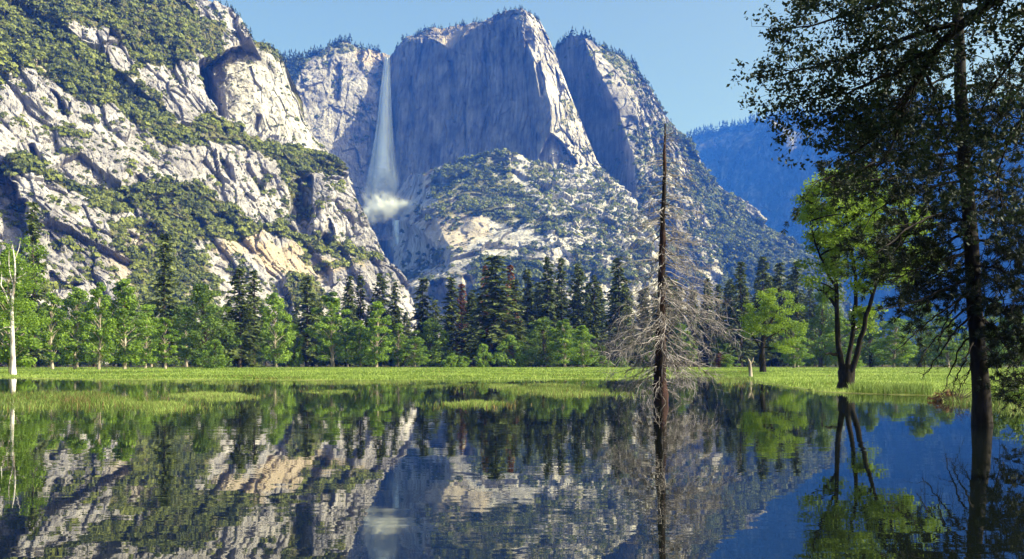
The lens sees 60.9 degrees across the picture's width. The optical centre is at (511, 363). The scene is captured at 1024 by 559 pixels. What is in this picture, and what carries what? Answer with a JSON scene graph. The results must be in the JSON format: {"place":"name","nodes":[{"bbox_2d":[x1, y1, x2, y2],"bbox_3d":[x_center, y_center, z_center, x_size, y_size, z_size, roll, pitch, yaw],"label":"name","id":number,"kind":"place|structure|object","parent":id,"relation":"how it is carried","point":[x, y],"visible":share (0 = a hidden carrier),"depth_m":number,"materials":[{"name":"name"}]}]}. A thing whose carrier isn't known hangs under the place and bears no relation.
{"place":"outdoors","nodes":[
{"label":"outdoors","id":0,"kind":"place"},
{"bbox_2d":[0,0,416,363],"bbox_3d":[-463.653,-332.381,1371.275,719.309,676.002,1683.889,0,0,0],"label":"mountain","id":1,"kind":"structure","parent":0,"point":[180,100],"depth_m":978.80,"materials":[{"name":"stone"}]},
{"bbox_2d":[194,0,252,40],"bbox_3d":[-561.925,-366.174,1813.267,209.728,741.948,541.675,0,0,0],"label":"summit crag","id":2,"kind":"structure","parent":1,"relation":"attached to","point":[231,19],"depth_m":1606.35,"materials":[{"name":"stone"}]},
{"bbox_2d":[201,42,352,183],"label":"rock dome","id":3,"kind":"object","parent":1,"relation":"attached to","point":[267,104],"visible":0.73,"depth_m":1400.24,"materials":[{"name":"stone"}]},
{"bbox_2d":[0,0,851,326],"bbox_3d":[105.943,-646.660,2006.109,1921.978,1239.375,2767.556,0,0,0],"label":"hillside scrub","id":4,"kind":"object","parent":1,"relation":"on","point":[102,200],"visible":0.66,"depth_m":1072.17,"materials":[{"name":"green plant"}]},
{"bbox_2d":[284,40,393,263],"bbox_3d":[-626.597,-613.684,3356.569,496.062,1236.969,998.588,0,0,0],"label":"amphitheatre wall","id":5,"kind":"structure","parent":0,"point":[314,90],"depth_m":3194.06,"materials":[{"name":"stone"}]},
{"bbox_2d":[381,8,603,235],"bbox_3d":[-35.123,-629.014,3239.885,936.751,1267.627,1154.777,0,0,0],"label":"cliff","id":6,"kind":"structure","parent":0,"point":[495,81],"depth_m":2997.54,"materials":[{"name":"stone"}]},
{"bbox_2d":[368,58,398,243],"bbox_3d":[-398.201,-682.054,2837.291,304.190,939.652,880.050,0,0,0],"label":"waterfall","id":7,"kind":"structure","parent":6,"relation":"on","point":[383,191],"depth_m":3155.49,"materials":[{"name":"white liquid"}]},
{"bbox_2d":[0,377,1023,558],"bbox_3d":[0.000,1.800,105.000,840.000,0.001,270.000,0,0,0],"label":"water","id":8,"kind":"structure","parent":0,"point":[397,472],"depth_m":14.14,"materials":[{"name":"blue liquid"}]},
{"bbox_2d":[575,123,763,403],"bbox_3d":[6.900,-4.378,40.947,8.269,13.910,9.048,0,0,0],"label":"dead tree","id":9,"kind":"object","parent":8,"relation":"in","point":[660,361],"visible":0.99,"depth_m":40.95,"materials":[{"name":"wood"}]},
{"bbox_2d":[780,0,1023,425],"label":"pine","id":10,"kind":"object","parent":8,"relation":"in","point":[974,277],"visible":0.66,"depth_m":25.04,"materials":[{"name":"green plant"}]},
{"bbox_2d":[0,376,1023,413],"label":"water grass","id":11,"kind":"structure","parent":0,"point":[75,397],"depth_m":45.27,"materials":[{"name":"green plant"}]},
{"bbox_2d":[0,362,1023,397],"bbox_3d":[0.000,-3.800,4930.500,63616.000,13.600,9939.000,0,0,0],"label":"ground","id":12,"kind":"structure","parent":0,"point":[108,365],"depth_m":122.01,"materials":[{"name":"green plant"}]},
{"bbox_2d":[0,249,42,371],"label":"cottonwood","id":13,"kind":"object","parent":12,"relation":"on","point":[24,343],"visible":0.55,"depth_m":151.17,"materials":[{"name":"green plant"}]},
{"bbox_2d":[0,234,51,374],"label":"cottonwood","id":14,"kind":"object","parent":12,"relation":"on","point":[27,282],"visible":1,"depth_m":128.08,"materials":[{"name":"green plant"}]},
{"bbox_2d":[5,201,53,367],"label":"conifer","id":15,"kind":"object","parent":12,"relation":"on","point":[32,217],"visible":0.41,"depth_m":299.66,"materials":[{"name":"green plant"}]},
{"bbox_2d":[32,292,73,368],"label":"cottonwood","id":16,"kind":"object","parent":12,"relation":"on","point":[50,343],"visible":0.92,"depth_m":224.14,"materials":[{"name":"green plant"}]},
{"bbox_2d":[36,313,77,366],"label":"broadleaf tree","id":17,"kind":"object","parent":12,"relation":"on","point":[57,351],"visible":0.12,"depth_m":369.15,"materials":[{"name":"green plant"}]},
{"bbox_2d":[44,287,97,368],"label":"cottonwood","id":18,"kind":"object","parent":12,"relation":"on","point":[78,296],"visible":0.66,"depth_m":233.90,"materials":[{"name":"green plant"}]},
{"bbox_2d":[80,282,118,368],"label":"cottonwood","id":19,"kind":"object","parent":12,"relation":"on","point":[89,316],"visible":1,"depth_m":214.72,"materials":[{"name":"green plant"}]},
{"bbox_2d":[78,315,123,366],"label":"broadleaf tree","id":20,"kind":"object","parent":12,"relation":"on","point":[94,363],"visible":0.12,"depth_m":375.17,"materials":[{"name":"green plant"}]},
{"bbox_2d":[94,278,158,368],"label":"cottonwood","id":21,"kind":"object","parent":12,"relation":"on","point":[123,292],"visible":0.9,"depth_m":234.07,"materials":[{"name":"green plant"}]},
{"bbox_2d":[130,304,160,367],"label":"cottonwood","id":22,"kind":"object","parent":12,"relation":"on","point":[146,358],"visible":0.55,"depth_m":259.69,"materials":[{"name":"green plant"}]},
{"bbox_2d":[150,317,180,368],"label":"cottonwood","id":23,"kind":"object","parent":12,"relation":"on","point":[161,349],"visible":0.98,"depth_m":239.05,"materials":[{"name":"green plant"}]},
{"bbox_2d":[146,233,188,367],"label":"conifer","id":24,"kind":"object","parent":12,"relation":"on","point":[162,287],"visible":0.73,"depth_m":299.47,"materials":[{"name":"green plant"}]},
{"bbox_2d":[149,309,191,366],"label":"broadleaf tree","id":25,"kind":"object","parent":12,"relation":"on","point":[175,360],"visible":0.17,"depth_m":374.16,"materials":[{"name":"green plant"}]},
{"bbox_2d":[177,306,198,366],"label":"cottonwood","id":26,"kind":"object","parent":12,"relation":"on","point":[182,334],"visible":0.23,"depth_m":374.55,"materials":[{"name":"green plant"}]},
{"bbox_2d":[168,283,243,367],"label":"broadleaf tree","id":27,"kind":"object","parent":12,"relation":"on","point":[202,297],"visible":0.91,"depth_m":287.89,"materials":[{"name":"green plant"}]},
{"bbox_2d":[195,338,226,367],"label":"bush","id":28,"kind":"object","parent":12,"relation":"on","point":[216,350],"visible":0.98,"depth_m":261.30,"materials":[{"name":"green plant"}]},
{"bbox_2d":[188,304,235,363],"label":"broadleaf tree","id":29,"kind":"object","parent":12,"relation":"on","point":[216,316],"visible":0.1,"depth_m":395.78,"materials":[{"name":"green plant"}]},
{"bbox_2d":[213,267,265,367],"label":"conifer","id":30,"kind":"object","parent":12,"relation":"on","point":[237,354],"visible":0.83,"depth_m":299.21,"materials":[{"name":"green plant"}]},
{"bbox_2d":[242,270,271,363],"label":"conifer","id":31,"kind":"object","parent":12,"relation":"on","point":[254,285],"visible":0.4,"depth_m":329.63,"materials":[{"name":"green plant"}]},
{"bbox_2d":[254,292,297,366],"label":"cottonwood","id":32,"kind":"object","parent":12,"relation":"on","point":[273,300],"visible":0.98,"depth_m":317.87,"materials":[{"name":"green plant"}]},
{"bbox_2d":[269,314,303,366],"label":"broadleaf tree","id":33,"kind":"object","parent":12,"relation":"on","point":[281,341],"visible":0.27,"depth_m":379.87,"materials":[{"name":"green plant"}]},
{"bbox_2d":[286,321,304,366],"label":"bush","id":34,"kind":"object","parent":12,"relation":"on","point":[297,357],"visible":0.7,"depth_m":329.10,"materials":[{"name":"green plant"}]},
{"bbox_2d":[285,275,324,366],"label":"conifer","id":35,"kind":"object","parent":12,"relation":"on","point":[307,315],"visible":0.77,"depth_m":379.14,"materials":[{"name":"green plant"}]},
{"bbox_2d":[296,313,335,366],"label":"broadleaf tree","id":36,"kind":"object","parent":12,"relation":"on","point":[312,364],"visible":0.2,"depth_m":387.73,"materials":[{"name":"green plant"}]},
{"bbox_2d":[304,292,355,366],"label":"cottonwood","id":37,"kind":"object","parent":12,"relation":"on","point":[333,338],"visible":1,"depth_m":327.97,"materials":[{"name":"green plant"}]},
{"bbox_2d":[334,317,357,366],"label":"cottonwood","id":38,"kind":"object","parent":12,"relation":"on","point":[350,323],"visible":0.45,"depth_m":381.80,"materials":[{"name":"green plant"}]},
{"bbox_2d":[336,275,358,366],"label":"conifer","id":39,"kind":"object","parent":12,"relation":"on","point":[349,301],"visible":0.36,"depth_m":389.40,"materials":[{"name":"green plant"}]},
{"bbox_2d":[341,321,374,366],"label":"cottonwood","id":40,"kind":"object","parent":12,"relation":"on","point":[358,326],"visible":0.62,"depth_m":333.41,"materials":[{"name":"green plant"}]},
{"bbox_2d":[353,275,368,348],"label":"conifer","id":41,"kind":"object","parent":12,"relation":"on","point":[359,308],"visible":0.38,"depth_m":399.67,"materials":[{"name":"green plant"}]},
{"bbox_2d":[359,301,392,366],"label":"cottonwood","id":42,"kind":"object","parent":12,"relation":"on","point":[376,356],"visible":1,"depth_m":323.75,"materials":[{"name":"green plant"}]},
{"bbox_2d":[364,273,396,366],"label":"conifer","id":43,"kind":"object","parent":12,"relation":"on","point":[380,283],"visible":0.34,"depth_m":393.98,"materials":[{"name":"green plant"}]},
{"bbox_2d":[381,282,406,366],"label":"conifer","id":44,"kind":"object","parent":12,"relation":"on","point":[394,299],"visible":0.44,"depth_m":399.24,"materials":[{"name":"green plant"}]},
{"bbox_2d":[388,323,409,366],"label":"cottonwood","id":45,"kind":"object","parent":12,"relation":"on","point":[400,335],"visible":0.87,"depth_m":334.63,"materials":[{"name":"green plant"}]},
{"bbox_2d":[399,312,415,366],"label":"conifer","id":46,"kind":"object","parent":12,"relation":"on","point":[405,319],"visible":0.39,"depth_m":413.65,"materials":[{"name":"green plant"}]},
{"bbox_2d":[398,336,430,366],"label":"bush","id":47,"kind":"object","parent":12,"relation":"on","point":[414,360],"visible":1,"depth_m":328.86,"materials":[{"name":"green plant"}]},
{"bbox_2d":[405,278,440,366],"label":"conifer","id":48,"kind":"object","parent":12,"relation":"on","point":[422,311],"visible":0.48,"depth_m":388.62,"materials":[{"name":"green plant"}]},
{"bbox_2d":[408,318,455,366],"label":"broadleaf tree","id":49,"kind":"object","parent":12,"relation":"on","point":[428,327],"visible":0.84,"depth_m":343.51,"materials":[{"name":"green plant"}]},
{"bbox_2d":[441,353,460,366],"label":"bush","id":50,"kind":"object","parent":12,"relation":"on","point":[449,360],"visible":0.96,"depth_m":317.38,"materials":[{"name":"green plant"}]},
{"bbox_2d":[437,277,465,366],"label":"conifer","id":51,"kind":"object","parent":12,"relation":"on","point":[450,329],"visible":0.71,"depth_m":383.58,"materials":[{"name":"green plant"}]},
{"bbox_2d":[454,284,468,360],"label":"conifer","id":52,"kind":"object","parent":12,"relation":"on","point":[462,301],"visible":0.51,"depth_m":399.46,"materials":[{"name":"green plant"}]},
{"bbox_2d":[454,295,480,366],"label":"conifer","id":53,"kind":"object","parent":12,"relation":"on","point":[469,309],"visible":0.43,"depth_m":373.97,"materials":[{"name":"green plant"}]},
{"bbox_2d":[474,343,495,366],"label":"bush","id":54,"kind":"object","parent":12,"relation":"on","point":[481,351],"visible":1,"depth_m":324.03,"materials":[{"name":"green plant"}]},
{"bbox_2d":[458,255,536,366],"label":"conifer","id":55,"kind":"object","parent":12,"relation":"on","point":[495,337],"visible":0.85,"depth_m":343.26,"materials":[{"name":"green plant"}]},
{"bbox_2d":[500,265,518,365],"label":"conifer","id":56,"kind":"object","parent":12,"relation":"on","point":[509,267],"visible":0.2,"depth_m":379.62,"materials":[{"name":"green plant"}]},
{"bbox_2d":[491,334,532,366],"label":"bush","id":57,"kind":"object","parent":12,"relation":"on","point":[516,350],"visible":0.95,"depth_m":328.72,"materials":[{"name":"green plant"}]},
{"bbox_2d":[497,279,529,365],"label":"conifer","id":58,"kind":"object","parent":12,"relation":"on","point":[515,298],"visible":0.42,"depth_m":359.10,"materials":[{"name":"green plant"}]},
{"bbox_2d":[517,269,541,366],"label":"conifer","id":59,"kind":"object","parent":12,"relation":"on","point":[529,300],"visible":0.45,"depth_m":389.27,"materials":[{"name":"green plant"}]},
{"bbox_2d":[530,281,546,365],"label":"conifer","id":60,"kind":"object","parent":12,"relation":"on","point":[538,288],"visible":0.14,"depth_m":454.23,"materials":[{"name":"green plant"}]},
{"bbox_2d":[520,317,573,366],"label":"broadleaf tree","id":61,"kind":"object","parent":12,"relation":"on","point":[541,324],"visible":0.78,"depth_m":332.61,"materials":[{"name":"green plant"}]},
{"bbox_2d":[532,256,561,366],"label":"conifer","id":62,"kind":"object","parent":12,"relation":"on","point":[548,304],"visible":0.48,"depth_m":384.18,"materials":[{"name":"green plant"}]},
{"bbox_2d":[550,258,572,341],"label":"conifer","id":63,"kind":"object","parent":12,"relation":"on","point":[562,300],"visible":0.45,"depth_m":394.19,"materials":[{"name":"green plant"}]},
{"bbox_2d":[547,319,579,366],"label":"cottonwood","id":64,"kind":"object","parent":12,"relation":"on","point":[564,325],"visible":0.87,"depth_m":323.05,"materials":[{"name":"green plant"}]},
{"bbox_2d":[559,263,600,366],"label":"conifer","id":65,"kind":"object","parent":12,"relation":"on","point":[575,303],"visible":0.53,"depth_m":383.89,"materials":[{"name":"green plant"}]},
{"bbox_2d":[567,325,598,366],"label":"cottonwood","id":66,"kind":"object","parent":12,"relation":"on","point":[582,336],"visible":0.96,"depth_m":308.57,"materials":[{"name":"green plant"}]},
{"bbox_2d":[585,274,606,353],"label":"conifer","id":67,"kind":"object","parent":12,"relation":"on","point":[595,303],"visible":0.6,"depth_m":399.42,"materials":[{"name":"green plant"}]},
{"bbox_2d":[592,289,611,365],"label":"conifer","id":68,"kind":"object","parent":12,"relation":"on","point":[602,311],"visible":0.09,"depth_m":440.39,"materials":[{"name":"green plant"}]},
{"bbox_2d":[597,256,637,365],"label":"conifer","id":69,"kind":"object","parent":12,"relation":"on","point":[618,303],"visible":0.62,"depth_m":379.22,"materials":[{"name":"green plant"}]},
{"bbox_2d":[610,285,636,365],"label":"conifer","id":70,"kind":"object","parent":12,"relation":"on","point":[629,318],"visible":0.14,"depth_m":425.44,"materials":[{"name":"green plant"}]},
{"bbox_2d":[630,290,651,365],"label":"conifer","id":71,"kind":"object","parent":12,"relation":"on","point":[640,302],"visible":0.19,"depth_m":436.34,"materials":[{"name":"green plant"}]},
{"bbox_2d":[628,332,654,366],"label":"broadleaf tree","id":72,"kind":"object","parent":12,"relation":"on","point":[645,358],"visible":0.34,"depth_m":370.08,"materials":[{"name":"green plant"}]},
{"bbox_2d":[650,278,682,366],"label":"conifer","id":73,"kind":"object","parent":12,"relation":"on","point":[672,328],"visible":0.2,"depth_m":427.61,"materials":[{"name":"green plant"}]},
{"bbox_2d":[666,323,691,366],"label":"cottonwood","id":74,"kind":"object","parent":12,"relation":"on","point":[682,326],"visible":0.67,"depth_m":396.03,"materials":[{"name":"green plant"}]},
{"bbox_2d":[684,334,697,366],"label":"cottonwood","id":75,"kind":"object","parent":12,"relation":"on","point":[694,346],"visible":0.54,"depth_m":394.68,"materials":[{"name":"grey plant"}]},
{"bbox_2d":[683,292,705,365],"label":"conifer","id":76,"kind":"object","parent":12,"relation":"on","point":[691,327],"visible":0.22,"depth_m":447.10,"materials":[{"name":"green plant"}]},
{"bbox_2d":[692,285,716,366],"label":"conifer","id":77,"kind":"object","parent":12,"relation":"on","point":[705,339],"visible":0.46,"depth_m":427.45,"materials":[{"name":"green plant"}]},
{"bbox_2d":[696,278,717,364],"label":"conifer","id":78,"kind":"object","parent":12,"relation":"on","point":[709,284],"visible":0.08,"depth_m":522.32,"materials":[{"name":"green plant"}]},
{"bbox_2d":[706,284,727,361],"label":"conifer","id":79,"kind":"object","parent":12,"relation":"on","point":[718,289],"visible":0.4,"depth_m":406.50,"materials":[{"name":"green plant"}]},
{"bbox_2d":[710,335,731,365],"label":"broadleaf tree","id":80,"kind":"object","parent":12,"relation":"on","point":[720,346],"visible":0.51,"depth_m":374.01,"materials":[{"name":"green plant"}]},
{"bbox_2d":[710,354,740,367],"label":"bush","id":81,"kind":"object","parent":12,"relation":"on","point":[727,362],"visible":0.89,"depth_m":299.37,"materials":[{"name":"green plant"}]},
{"bbox_2d":[720,279,747,366],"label":"conifer","id":82,"kind":"object","parent":12,"relation":"on","point":[730,290],"visible":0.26,"depth_m":416.75,"materials":[{"name":"green plant"}]},
{"bbox_2d":[722,262,757,366],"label":"conifer","id":83,"kind":"object","parent":12,"relation":"on","point":[742,349],"visible":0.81,"depth_m":359.61,"materials":[{"name":"green plant"}]},
{"bbox_2d":[747,256,778,359],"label":"conifer","id":84,"kind":"object","parent":12,"relation":"on","point":[762,264],"visible":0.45,"depth_m":374.38,"materials":[{"name":"green plant"}]},
{"bbox_2d":[738,288,809,371],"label":"oak","id":85,"kind":"object","parent":12,"relation":"on","point":[750,318],"visible":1,"depth_m":150.51,"materials":[{"name":"green plant"}]},
{"bbox_2d":[757,262,792,366],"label":"conifer","id":86,"kind":"object","parent":12,"relation":"on","point":[778,286],"visible":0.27,"depth_m":399.26,"materials":[{"name":"green plant"}]},
{"bbox_2d":[771,320,814,367],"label":"cottonwood","id":87,"kind":"object","parent":12,"relation":"on","point":[793,361],"visible":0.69,"depth_m":278.66,"materials":[{"name":"green plant"}]},
{"bbox_2d":[779,261,810,366],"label":"conifer","id":88,"kind":"object","parent":12,"relation":"on","point":[794,278],"visible":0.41,"depth_m":379.48,"materials":[{"name":"green plant"}]},
{"bbox_2d":[803,288,817,366],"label":"conifer","id":89,"kind":"object","parent":12,"relation":"on","point":[811,304],"visible":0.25,"depth_m":424.50,"materials":[{"name":"green plant"}]},
{"bbox_2d":[798,285,845,366],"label":"broadleaf tree","id":90,"kind":"object","parent":12,"relation":"on","point":[818,350],"visible":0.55,"depth_m":329.38,"materials":[{"name":"green plant"}]},
{"bbox_2d":[816,315,858,367],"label":"cottonwood","id":91,"kind":"object","parent":12,"relation":"on","point":[831,345],"visible":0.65,"depth_m":299.02,"materials":[{"name":"green plant"}]},
{"bbox_2d":[843,305,890,366],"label":"broadleaf tree","id":92,"kind":"object","parent":12,"relation":"on","point":[871,360],"visible":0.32,"depth_m":328.58,"materials":[{"name":"green plant"}]},
{"bbox_2d":[790,161,952,389],"bbox_3d":[24.460,-6.063,58.942,12.459,16.117,8.594,0,0,0],"label":"oak","id":93,"kind":"object","parent":12,"relation":"on","point":[819,238],"visible":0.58,"depth_m":58.27,"materials":[{"name":"green plant"}]},
{"bbox_2d":[726,0,1023,249],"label":"oak","id":94,"kind":"object","parent":12,"relation":"on","point":[872,129],"visible":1,"depth_m":14.13,"materials":[{"name":"green plant"}]},
{"bbox_2d":[869,317,917,367],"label":"cottonwood","id":95,"kind":"object","parent":12,"relation":"on","point":[888,341],"visible":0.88,"depth_m":298.90,"materials":[{"name":"green plant"}]},
{"bbox_2d":[886,302,959,366],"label":"broadleaf tree","id":96,"kind":"object","parent":12,"relation":"on","point":[917,354],"visible":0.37,"depth_m":317.57,"materials":[{"name":"green plant"}]},
{"bbox_2d":[924,314,968,366],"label":"cottonwood","id":97,"kind":"object","parent":12,"relation":"on","point":[949,345],"visible":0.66,"depth_m":303.88,"materials":[{"name":"green plant"}]},
{"bbox_2d":[933,384,971,401],"bbox_3d":[21.125,1.415,41.212,2.235,1.403,2.360,0,0,0],"label":"dead brush","id":98,"kind":"object","parent":12,"relation":"on","point":[954,396],"visible":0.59,"depth_m":41.00,"materials":[{"name":"brown plant"}]},
{"bbox_2d":[954,330,969,366],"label":"broadleaf tree","id":99,"kind":"object","parent":12,"relation":"on","point":[965,348],"visible":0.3,"depth_m":366.61,"materials":[{"name":"green plant"}]},
{"bbox_2d":[960,301,1011,366],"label":"broadleaf tree","id":100,"kind":"object","parent":12,"relation":"on","point":[992,319],"visible":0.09,"depth_m":308.51,"materials":[{"name":"green plant"}]},
{"bbox_2d":[976,190,1023,412],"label":"conifer","id":101,"kind":"object","parent":12,"relation":"on","point":[991,359],"visible":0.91,"depth_m":23.66,"materials":[{"name":"green plant"}]},
{"bbox_2d":[991,363,1023,403],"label":"shrub","id":102,"kind":"object","parent":12,"relation":"on","point":[1011,394],"visible":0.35,"depth_m":36.92,"materials":[{"name":"green plant"}]},
{"bbox_2d":[392,150,658,361],"bbox_3d":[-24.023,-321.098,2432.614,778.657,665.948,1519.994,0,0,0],"label":"talus slope","id":103,"kind":"structure","parent":0,"point":[477,227],"depth_m":2200.02,"materials":[{"name":"stone"}]},
{"bbox_2d":[208,0,1023,137],"label":"sky","id":104,"kind":"structure","parent":0,"point":[686,50],"materials":[{"name":"blue"}]},
{"bbox_2d":[555,35,867,356],"bbox_3d":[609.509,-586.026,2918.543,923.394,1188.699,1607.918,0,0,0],"label":"rocky massif","id":105,"kind":"structure","parent":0,"point":[606,112],"depth_m":2954.01,"materials":[{"name":"stone"}]},
{"bbox_2d":[694,107,1023,359],"bbox_3d":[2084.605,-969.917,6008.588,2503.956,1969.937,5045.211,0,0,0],"label":"ridge","id":106,"kind":"structure","parent":0,"point":[732,168],"depth_m":6489.13,"materials":[{"name":"blue stone"}]},
{"bbox_2d":[0,0,1023,325],"bbox_3d":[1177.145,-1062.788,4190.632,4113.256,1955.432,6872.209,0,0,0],"label":"mountain forest","id":107,"kind":"object","parent":106,"relation":"on","point":[694,134],"visible":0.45,"depth_m":3067.08,"materials":[{"name":"green plant"}]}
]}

